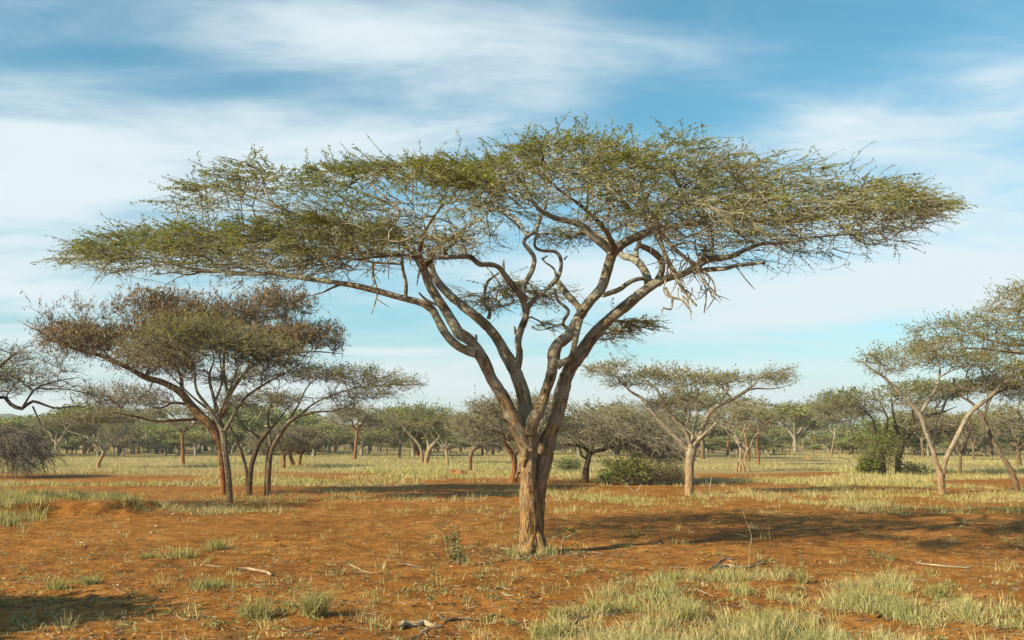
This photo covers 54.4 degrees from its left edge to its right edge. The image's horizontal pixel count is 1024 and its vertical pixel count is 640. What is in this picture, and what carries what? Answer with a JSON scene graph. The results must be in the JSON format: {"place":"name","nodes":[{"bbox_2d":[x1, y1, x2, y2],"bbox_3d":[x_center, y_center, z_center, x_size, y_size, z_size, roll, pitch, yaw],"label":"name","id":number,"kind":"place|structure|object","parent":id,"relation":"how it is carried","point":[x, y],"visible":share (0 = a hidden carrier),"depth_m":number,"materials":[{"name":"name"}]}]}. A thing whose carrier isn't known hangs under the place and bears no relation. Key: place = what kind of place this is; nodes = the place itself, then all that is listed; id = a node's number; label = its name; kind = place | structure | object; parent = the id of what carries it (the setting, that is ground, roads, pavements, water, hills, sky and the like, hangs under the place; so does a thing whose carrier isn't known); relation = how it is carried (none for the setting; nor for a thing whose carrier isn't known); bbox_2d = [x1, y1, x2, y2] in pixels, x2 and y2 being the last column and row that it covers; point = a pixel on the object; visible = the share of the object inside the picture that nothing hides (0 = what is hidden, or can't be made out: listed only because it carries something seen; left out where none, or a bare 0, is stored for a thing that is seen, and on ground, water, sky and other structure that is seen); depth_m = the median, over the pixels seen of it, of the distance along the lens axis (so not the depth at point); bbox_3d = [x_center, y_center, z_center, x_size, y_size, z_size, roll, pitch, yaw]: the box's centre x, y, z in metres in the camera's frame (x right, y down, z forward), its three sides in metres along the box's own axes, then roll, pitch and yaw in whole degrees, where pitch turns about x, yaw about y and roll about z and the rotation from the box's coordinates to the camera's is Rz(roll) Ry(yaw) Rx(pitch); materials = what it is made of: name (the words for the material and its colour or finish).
{"place":"outdoors","nodes":[
{"label":"outdoors","id":0,"kind":"place"},
{"bbox_2d":[0,414,849,438],"bbox_3d":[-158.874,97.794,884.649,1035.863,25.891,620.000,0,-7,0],"label":"hills","id":1,"kind":"structure","parent":0,"point":[6,415],"depth_m":750.39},
{"bbox_2d":[0,443,1023,639],"bbox_3d":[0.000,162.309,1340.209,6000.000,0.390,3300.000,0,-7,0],"label":"ground","id":2,"kind":"structure","parent":0,"point":[62,509],"depth_m":16.20,"materials":[{"name":"orange soil"}]},
{"bbox_2d":[0,413,71,478],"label":"thorn bush","id":3,"kind":"object","parent":2,"relation":"on","point":[11,440],"visible":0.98,"depth_m":44.18,"materials":[{"name":"grey plant"}]},
{"bbox_2d":[40,575,72,590],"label":"grass tuft","id":4,"kind":"object","parent":2,"relation":"on","point":[58,584],"visible":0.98,"depth_m":11.25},
{"bbox_2d":[26,412,92,454],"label":"acacia tree","id":5,"kind":"object","parent":2,"relation":"on","point":[49,424],"visible":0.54,"depth_m":95.41,"materials":[{"name":"green plant"}]},
{"bbox_2d":[0,336,132,435],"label":"acacia tree","id":6,"kind":"object","parent":2,"relation":"on","point":[8,376],"visible":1,"depth_m":23.05,"materials":[{"name":"green plant"}]},
{"bbox_2d":[56,421,103,456],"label":"acacia tree","id":7,"kind":"object","parent":2,"relation":"on","point":[82,441],"visible":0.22,"depth_m":98.00,"materials":[{"name":"green plant"}]},
{"bbox_2d":[72,573,101,584],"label":"grass tuft","id":8,"kind":"object","parent":2,"relation":"on","point":[93,581],"visible":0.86,"depth_m":11.68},
{"bbox_2d":[36,402,144,467],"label":"acacia tree","id":9,"kind":"object","parent":2,"relation":"on","point":[74,417],"visible":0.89,"depth_m":59.50,"materials":[{"name":"green plant"}]},
{"bbox_2d":[95,421,132,457],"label":"acacia tree","id":10,"kind":"object","parent":2,"relation":"on","point":[103,432],"visible":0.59,"depth_m":93.65,"materials":[{"name":"green plant"}]},
{"bbox_2d":[104,421,143,457],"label":"acacia tree","id":11,"kind":"object","parent":2,"relation":"on","point":[134,432],"visible":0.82,"depth_m":93.35,"materials":[{"name":"green plant"}]},
{"bbox_2d":[118,406,160,453],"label":"acacia tree","id":12,"kind":"object","parent":2,"relation":"on","point":[138,419],"visible":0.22,"depth_m":118.38,"materials":[{"name":"green plant"}]},
{"bbox_2d":[137,551,161,557],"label":"grass tuft","id":13,"kind":"object","parent":2,"relation":"on","point":[149,556],"visible":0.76,"depth_m":14.27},
{"bbox_2d":[138,401,214,463],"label":"acacia tree","id":14,"kind":"object","parent":2,"relation":"on","point":[187,414],"visible":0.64,"depth_m":69.30,"materials":[{"name":"green plant"}]},
{"bbox_2d":[13,279,350,494],"bbox_3d":[-10.073,2.036,30.817,10.006,6.984,4.998,0,-7,0],"label":"acacia tree","id":15,"kind":"object","parent":2,"relation":"on","point":[93,338],"visible":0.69,"depth_m":30.58,"materials":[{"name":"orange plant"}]},
{"bbox_2d":[168,546,199,558],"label":"grass tuft","id":16,"kind":"object","parent":2,"relation":"on","point":[180,555],"visible":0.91,"depth_m":14.25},
{"bbox_2d":[178,575,229,589],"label":"grass tuft","id":17,"kind":"object","parent":2,"relation":"on","point":[199,583],"visible":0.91,"depth_m":11.47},
{"bbox_2d":[100,303,320,503],"bbox_3d":[-8.062,2.296,27.099,5.428,5.620,4.215,0,-7,0],"label":"acacia tree","id":18,"kind":"object","parent":2,"relation":"on","point":[257,348],"visible":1,"depth_m":26.80,"materials":[{"name":"green plant"}]},
{"bbox_2d":[202,536,232,550],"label":"grass tuft","id":19,"kind":"object","parent":2,"relation":"on","point":[215,545],"visible":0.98,"depth_m":15.31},
{"bbox_2d":[236,567,272,575],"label":"fallen branch","id":20,"kind":"object","parent":2,"relation":"on","point":[256,569],"visible":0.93,"depth_m":12.80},
{"bbox_2d":[206,384,312,495],"bbox_3d":[-7.732,3.717,30.263,3.065,3.525,2.485,0,-7,0],"label":"acacia tree","id":21,"kind":"object","parent":2,"relation":"on","point":[249,470],"visible":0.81,"depth_m":30.23,"materials":[{"name":"green plant"}]},
{"bbox_2d":[228,596,294,620],"bbox_3d":[-2.481,2.764,9.628,0.812,0.249,0.696,-2,-7,14],"label":"grass tuft","id":22,"kind":"object","parent":2,"relation":"on","point":[259,611],"visible":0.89,"depth_m":9.57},
{"bbox_2d":[242,425,309,467],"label":"acacia tree","id":23,"kind":"object","parent":2,"relation":"on","point":[289,439],"visible":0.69,"depth_m":58.96,"materials":[{"name":"green plant"}]},
{"bbox_2d":[245,424,322,465],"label":"acacia tree","id":24,"kind":"object","parent":2,"relation":"on","point":[296,430],"visible":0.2,"depth_m":63.35,"materials":[{"name":"green plant"}]},
{"bbox_2d":[280,600,291,606],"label":"grass tuft","id":25,"kind":"object","parent":2,"relation":"on","point":[287,604],"visible":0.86,"depth_m":10.11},
{"bbox_2d":[283,426,337,465],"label":"acacia tree","id":26,"kind":"object","parent":2,"relation":"on","point":[315,442],"visible":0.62,"depth_m":62.88,"materials":[{"name":"green plant"}]},
{"bbox_2d":[288,583,362,617],"bbox_3d":[-1.880,2.692,9.598,0.969,0.347,0.897,0,-7,0],"label":"grass tuft","id":27,"kind":"object","parent":2,"relation":"on","point":[311,606],"visible":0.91,"depth_m":9.53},
{"bbox_2d":[241,354,429,495],"bbox_3d":[-5.439,3.275,30.826,5.781,4.553,3.684,0,-7,0],"label":"acacia tree","id":28,"kind":"object","parent":2,"relation":"on","point":[327,374],"visible":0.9,"depth_m":30.57,"materials":[{"name":"green plant"}]},
{"bbox_2d":[326,423,353,454],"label":"acacia tree","id":29,"kind":"object","parent":2,"relation":"on","point":[341,431],"visible":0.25,"depth_m":112.14,"materials":[{"name":"green plant"}]},
{"bbox_2d":[321,401,395,458],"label":"acacia tree","id":30,"kind":"object","parent":2,"relation":"on","point":[333,418],"visible":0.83,"depth_m":85.26,"materials":[{"name":"green plant"}]},
{"bbox_2d":[347,563,373,573],"bbox_3d":[-2.013,3.270,13.106,0.052,0.043,0.964,4,-8,-29],"label":"stick","id":31,"kind":"object","parent":2,"relation":"on","point":[358,568],"visible":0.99,"depth_m":13.10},
{"bbox_2d":[353,408,395,453],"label":"acacia tree","id":32,"kind":"object","parent":2,"relation":"on","point":[386,450],"visible":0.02,"depth_m":121.83,"materials":[{"name":"green plant"}]},
{"bbox_2d":[356,405,425,458],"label":"acacia tree","id":33,"kind":"object","parent":2,"relation":"on","point":[397,434],"visible":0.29,"depth_m":87.54,"materials":[{"name":"green plant"}]},
{"bbox_2d":[364,418,444,454],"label":"acacia tree","id":34,"kind":"object","parent":2,"relation":"on","point":[417,452],"visible":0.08,"depth_m":105.14,"materials":[{"name":"green plant"}]},
{"bbox_2d":[394,563,422,566],"bbox_3d":[-1.385,3.303,13.389,0.419,0.041,0.161,2,-7,-13],"label":"stick","id":35,"kind":"object","parent":2,"relation":"on","point":[409,564],"visible":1,"depth_m":13.37,"materials":[{"name":"brown wood"}]},
{"bbox_2d":[374,396,457,462],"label":"acacia tree","id":36,"kind":"object","parent":2,"relation":"on","point":[411,416],"visible":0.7,"depth_m":71.19,"materials":[{"name":"green plant"}]},
{"bbox_2d":[397,618,444,630],"bbox_3d":[-0.916,2.810,9.264,0.449,0.075,0.436,4,-8,-29],"label":"log","id":37,"kind":"object","parent":2,"relation":"on","point":[405,623],"visible":0.96,"depth_m":9.17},
{"bbox_2d":[410,628,432,638],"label":"stick","id":38,"kind":"object","parent":2,"relation":"on","point":[421,633],"visible":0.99,"depth_m":8.82,"materials":[{"name":"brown wood"}]},
{"bbox_2d":[417,581,437,603],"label":"seedling","id":39,"kind":"object","parent":2,"relation":"on","point":[427,595],"visible":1,"depth_m":10.35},
{"bbox_2d":[431,521,461,548],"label":"seedling","id":40,"kind":"object","parent":2,"relation":"on","point":[443,534],"visible":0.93,"depth_m":15.51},
{"bbox_2d":[414,406,480,462],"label":"acacia tree","id":41,"kind":"object","parent":2,"relation":"on","point":[434,424],"visible":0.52,"depth_m":69.18,"materials":[{"name":"green plant"}]},
{"bbox_2d":[445,527,468,564],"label":"weed plant","id":42,"kind":"object","parent":2,"relation":"on","point":[457,555],"visible":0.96,"depth_m":13.75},
{"bbox_2d":[438,614,478,621],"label":"fallen branch","id":43,"kind":"object","parent":2,"relation":"on","point":[441,617],"visible":1,"depth_m":9.47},
{"bbox_2d":[454,470,464,474],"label":"soil mound","id":44,"kind":"object","parent":2,"relation":"on","point":[457,472],"visible":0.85,"depth_m":49.03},
{"bbox_2d":[451,411,490,455],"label":"acacia tree","id":45,"kind":"object","parent":2,"relation":"on","point":[482,451],"visible":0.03,"depth_m":105.83,"materials":[{"name":"green plant"}]},
{"bbox_2d":[440,406,508,469],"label":"acacia tree","id":46,"kind":"object","parent":2,"relation":"on","point":[474,436],"visible":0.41,"depth_m":54.92,"materials":[{"name":"green plant"}]},
{"bbox_2d":[471,587,510,589],"bbox_3d":[-0.240,3.077,11.404,0.457,0.044,0.233,0,-7,0],"label":"stick","id":47,"kind":"object","parent":2,"relation":"on","point":[495,588],"visible":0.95,"depth_m":11.39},
{"bbox_2d":[440,385,554,483],"bbox_3d":[-0.298,4.517,38.573,4.928,3.951,4.765,0,-7,0],"label":"acacia tree","id":48,"kind":"object","parent":2,"relation":"on","point":[494,409],"visible":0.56,"depth_m":38.07,"materials":[{"name":"green plant"}]},
{"bbox_2d":[30,111,983,555],"bbox_3d":[-0.237,0.181,16.217,14.426,7.252,11.065,-3,-8,26],"label":"acacia tree","id":49,"kind":"object","parent":2,"relation":"on","point":[346,235],"visible":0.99,"depth_m":14.84,"materials":[{"name":"green plant"}]},
{"bbox_2d":[503,616,515,624],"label":"grass tuft","id":50,"kind":"object","parent":2,"relation":"on","point":[511,620],"visible":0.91,"depth_m":9.21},
{"bbox_2d":[504,546,514,556],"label":"weed plant","id":51,"kind":"object","parent":2,"relation":"on","point":[508,550],"visible":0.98,"depth_m":14.61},
{"bbox_2d":[0,446,1023,639],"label":"grass","id":52,"kind":"structure","parent":2,"relation":"on","point":[758,630],"depth_m":21.59,"materials":[{"name":"plant"}]},
{"bbox_2d":[0,401,1023,456],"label":"distant woodland","id":53,"kind":"object","parent":2,"relation":"on","point":[157,437],"visible":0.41,"depth_m":111.63,"materials":[{"name":"plant"}]},
{"bbox_2d":[0,498,1023,639],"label":"ground litter","id":54,"kind":"object","parent":2,"relation":"on","point":[455,585],"visible":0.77,"depth_m":11.25,"materials":[{"name":"plant"}]},
{"bbox_2d":[0,495,1023,639],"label":"weeds","id":55,"kind":"object","parent":2,"relation":"on","point":[342,605],"visible":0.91,"depth_m":12.01,"materials":[{"name":"plant"}]},
{"bbox_2d":[0,498,1023,639],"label":"soil clods","id":56,"kind":"object","parent":2,"relation":"on","point":[148,630],"visible":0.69,"depth_m":10.61,"materials":[{"name":"soil"}]},
{"bbox_2d":[485,401,572,449],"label":"acacia tree","id":57,"kind":"object","parent":2,"relation":"on","point":[544,423],"visible":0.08,"depth_m":74.04,"materials":[{"name":"green plant"}]},
{"bbox_2d":[525,614,573,637],"bbox_3d":[0.346,2.643,8.608,0.731,0.208,0.602,0,-7,0],"label":"grass tuft","id":58,"kind":"object","parent":2,"relation":"on","point":[557,627],"visible":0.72,"depth_m":8.54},
{"bbox_2d":[538,602,574,619],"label":"grass tuft","id":59,"kind":"object","parent":2,"relation":"on","point":[554,614],"visible":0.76,"depth_m":9.50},
{"bbox_2d":[554,453,582,471],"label":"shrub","id":60,"kind":"object","parent":2,"relation":"on","point":[564,465],"visible":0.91,"depth_m":51.34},
{"bbox_2d":[561,527,579,555],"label":"seedling","id":61,"kind":"object","parent":2,"relation":"on","point":[572,530],"visible":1,"depth_m":14.64,"materials":[{"name":"green plant"}]},
{"bbox_2d":[561,615,591,625],"bbox_3d":[0.555,2.807,9.265,0.112,0.036,0.688,-4,-8,29],"label":"stick","id":62,"kind":"object","parent":2,"relation":"on","point":[578,619],"visible":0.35,"depth_m":9.33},
{"bbox_2d":[571,593,616,612],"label":"grass tuft","id":63,"kind":"object","parent":2,"relation":"on","point":[592,605],"visible":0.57,"depth_m":9.84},
{"bbox_2d":[566,394,624,454],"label":"acacia tree","id":64,"kind":"object","parent":2,"relation":"on","point":[597,406],"visible":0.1,"depth_m":107.70,"materials":[{"name":"green plant"}]},
{"bbox_2d":[594,467,615,484],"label":"shrub","id":65,"kind":"object","parent":2,"relation":"on","point":[604,478],"visible":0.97,"depth_m":37.51,"materials":[{"name":"green plant"}]},
{"bbox_2d":[546,393,697,482],"bbox_3d":[4.157,4.622,39.152,6.354,3.840,6.204,0,-7,0],"label":"thorn tree","id":66,"kind":"object","parent":2,"relation":"on","point":[624,432],"visible":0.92,"depth_m":38.37,"materials":[{"name":"green plant"}]},
{"bbox_2d":[593,449,661,484],"bbox_3d":[4.421,5.741,37.766,2.636,1.767,2.241,0,-7,0],"label":"leafy shrub","id":67,"kind":"object","parent":2,"relation":"on","point":[630,471],"visible":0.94,"depth_m":37.58,"materials":[{"name":"green plant"}]},
{"bbox_2d":[602,396,699,455],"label":"acacia tree","id":68,"kind":"object","parent":2,"relation":"on","point":[676,415],"visible":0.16,"depth_m":95.95,"materials":[{"name":"green plant"}]},
{"bbox_2d":[637,457,684,484],"bbox_3d":[5.653,5.800,37.601,2.342,1.323,1.924,0,-7,0],"label":"dry shrub","id":69,"kind":"object","parent":2,"relation":"on","point":[669,473],"visible":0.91,"depth_m":37.36,"materials":[{"name":"grey plant"}]},
{"bbox_2d":[581,352,806,495],"bbox_3d":[5.508,3.342,31.393,7.137,4.603,4.539,0,-7,0],"label":"acacia tree","id":70,"kind":"object","parent":2,"relation":"on","point":[691,446],"visible":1,"depth_m":31.04,"materials":[{"name":"green plant"}]},
{"bbox_2d":[664,595,725,621],"bbox_3d":[1.736,2.750,9.520,0.696,0.272,0.808,7,-10,-44],"label":"grass tuft","id":71,"kind":"object","parent":2,"relation":"on","point":[691,613],"visible":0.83,"depth_m":9.46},
{"bbox_2d":[653,385,773,458],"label":"acacia tree","id":72,"kind":"object","parent":2,"relation":"on","point":[712,401],"visible":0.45,"depth_m":87.04,"materials":[{"name":"green plant"}]},
{"bbox_2d":[710,565,728,575],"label":"fallen branch","id":73,"kind":"object","parent":2,"relation":"on","point":[716,567],"visible":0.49,"depth_m":13.30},
{"bbox_2d":[708,558,736,569],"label":"fallen branch","id":74,"kind":"object","parent":2,"relation":"on","point":[729,559],"visible":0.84,"depth_m":13.94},
{"bbox_2d":[702,403,754,455],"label":"acacia tree","id":75,"kind":"object","parent":2,"relation":"on","point":[728,442],"visible":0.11,"depth_m":105.98,"materials":[{"name":"green plant"}]},
{"bbox_2d":[688,392,781,471],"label":"acacia tree","id":76,"kind":"object","parent":2,"relation":"on","point":[736,414],"visible":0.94,"depth_m":53.02,"materials":[{"name":"green plant"}]},
{"bbox_2d":[710,562,765,567],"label":"fallen branch","id":77,"kind":"object","parent":2,"relation":"on","point":[761,563],"visible":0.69,"depth_m":13.56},
{"bbox_2d":[714,400,777,460],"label":"acacia tree","id":78,"kind":"object","parent":2,"relation":"on","point":[746,444],"visible":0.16,"depth_m":77.62,"materials":[{"name":"green plant"}]},
{"bbox_2d":[738,512,753,569],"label":"sapling","id":79,"kind":"object","parent":2,"relation":"on","point":[750,543],"visible":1,"depth_m":13.14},
{"bbox_2d":[727,405,779,464],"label":"acacia tree","id":80,"kind":"object","parent":2,"relation":"on","point":[765,417],"visible":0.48,"depth_m":67.15,"materials":[{"name":"green plant"}]},
{"bbox_2d":[732,602,815,632],"bbox_3d":[2.307,2.647,8.893,1.061,0.315,0.947,0,-7,0],"label":"grass tuft","id":81,"kind":"object","parent":2,"relation":"on","point":[775,614],"visible":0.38,"depth_m":8.88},
{"bbox_2d":[770,562,788,575],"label":"grass tuft","id":82,"kind":"object","parent":2,"relation":"on","point":[780,570],"visible":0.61,"depth_m":12.46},
{"bbox_2d":[762,399,816,449],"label":"acacia tree","id":83,"kind":"object","parent":2,"relation":"on","point":[780,404],"visible":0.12,"depth_m":154.27,"materials":[{"name":"green plant"}]},
{"bbox_2d":[778,415,809,449],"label":"acacia tree","id":84,"kind":"object","parent":2,"relation":"on","point":[800,434],"visible":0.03,"depth_m":167.69,"materials":[{"name":"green plant"}]},
{"bbox_2d":[782,567,812,582],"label":"grass tuft","id":85,"kind":"object","parent":2,"relation":"on","point":[803,579],"visible":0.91,"depth_m":11.97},
{"bbox_2d":[798,550,804,577],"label":"dry stalk","id":86,"kind":"object","parent":2,"relation":"on","point":[801,572],"visible":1,"depth_m":12.00,"materials":[{"name":"beige plant"}]},
{"bbox_2d":[795,400,818,450],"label":"acacia tree","id":87,"kind":"object","parent":2,"relation":"on","point":[798,404],"visible":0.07,"depth_m":144.01,"materials":[{"name":"green plant"}]},
{"bbox_2d":[802,400,844,456],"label":"acacia tree","id":88,"kind":"object","parent":2,"relation":"on","point":[818,410],"visible":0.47,"depth_m":93.12,"materials":[{"name":"green plant"}]},
{"bbox_2d":[809,407,878,454],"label":"acacia tree","id":89,"kind":"object","parent":2,"relation":"on","point":[834,419],"visible":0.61,"depth_m":112.58,"materials":[{"name":"green plant"}]},
{"bbox_2d":[837,457,857,466],"bbox_3d":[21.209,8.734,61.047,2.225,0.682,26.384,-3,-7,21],"label":"fallen branch","id":90,"kind":"object","parent":2,"relation":"on","point":[848,460],"visible":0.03,"depth_m":60.99,"materials":[{"name":"brown wood"}]},
{"bbox_2d":[852,453,882,473],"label":"leafy shrub","id":91,"kind":"object","parent":2,"relation":"on","point":[862,466],"visible":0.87,"depth_m":47.69,"materials":[{"name":"green plant"}]},
{"bbox_2d":[832,580,909,608],"bbox_3d":[3.728,2.793,10.110,1.025,0.292,0.959,0,-7,0],"label":"grass tuft","id":92,"kind":"object","parent":2,"relation":"on","point":[872,596],"visible":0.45,"depth_m":10.12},
{"bbox_2d":[843,402,912,474],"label":"bush","id":93,"kind":"object","parent":2,"relation":"on","point":[881,446],"visible":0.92,"depth_m":48.00,"materials":[{"name":"green plant"}]},
{"bbox_2d":[884,554,896,560],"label":"grass tuft","id":94,"kind":"object","parent":2,"relation":"on","point":[890,558],"visible":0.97,"depth_m":14.20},
{"bbox_2d":[803,372,986,473],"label":"acacia tree","id":95,"kind":"object","parent":2,"relation":"on","point":[849,401],"visible":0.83,"depth_m":49.38,"materials":[{"name":"green plant"}]},
{"bbox_2d":[898,460,932,474],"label":"leafy shrub","id":96,"kind":"object","parent":2,"relation":"on","point":[918,469],"visible":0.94,"depth_m":48.31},
{"bbox_2d":[890,408,958,455],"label":"acacia tree","id":97,"kind":"object","parent":2,"relation":"on","point":[908,415],"visible":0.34,"depth_m":100.62,"materials":[{"name":"green plant"}]},
{"bbox_2d":[847,331,1023,493],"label":"acacia tree","id":98,"kind":"object","parent":2,"relation":"on","point":[1012,368],"visible":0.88,"depth_m":31.35,"materials":[{"name":"green plant"}]},
{"bbox_2d":[916,578,957,598],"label":"grass tuft","id":99,"kind":"object","parent":2,"relation":"on","point":[937,591],"visible":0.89,"depth_m":10.87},
{"bbox_2d":[919,563,970,567],"bbox_3d":[5.815,3.313,13.438,0.681,0.037,0.187,-6,-9,40],"label":"stick","id":100,"kind":"object","parent":2,"relation":"on","point":[944,565],"visible":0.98,"depth_m":13.37,"materials":[{"name":"brown wood"}]},
{"bbox_2d":[907,411,993,473],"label":"acacia tree","id":101,"kind":"object","parent":2,"relation":"on","point":[943,426],"visible":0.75,"depth_m":48.15,"materials":[{"name":"green plant"}]},
{"bbox_2d":[885,274,1023,364],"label":"acacia tree","id":102,"kind":"object","parent":2,"relation":"on","point":[985,336],"visible":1,"depth_m":25.20,"materials":[{"name":"green plant"}]},
{"bbox_2d":[932,410,995,459],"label":"acacia tree","id":103,"kind":"object","parent":2,"relation":"on","point":[972,442],"visible":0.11,"depth_m":83.91,"materials":[{"name":"green plant"}]},
{"bbox_2d":[928,368,1023,492],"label":"acacia tree","id":104,"kind":"object","parent":2,"relation":"on","point":[982,384],"visible":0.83,"depth_m":31.81,"materials":[{"name":"green plant"}]},
{"bbox_2d":[959,423,1015,456],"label":"acacia tree","id":105,"kind":"object","parent":2,"relation":"on","point":[989,444],"visible":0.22,"depth_m":95.73,"materials":[{"name":"green plant"}]},
{"bbox_2d":[973,395,1023,465],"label":"acacia tree","id":106,"kind":"object","parent":2,"relation":"on","point":[1006,417],"visible":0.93,"depth_m":63.97,"materials":[{"name":"green plant"}]},
{"bbox_2d":[0,0,1023,427],"label":"sky","id":107,"kind":"structure","parent":0,"point":[101,100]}
]}

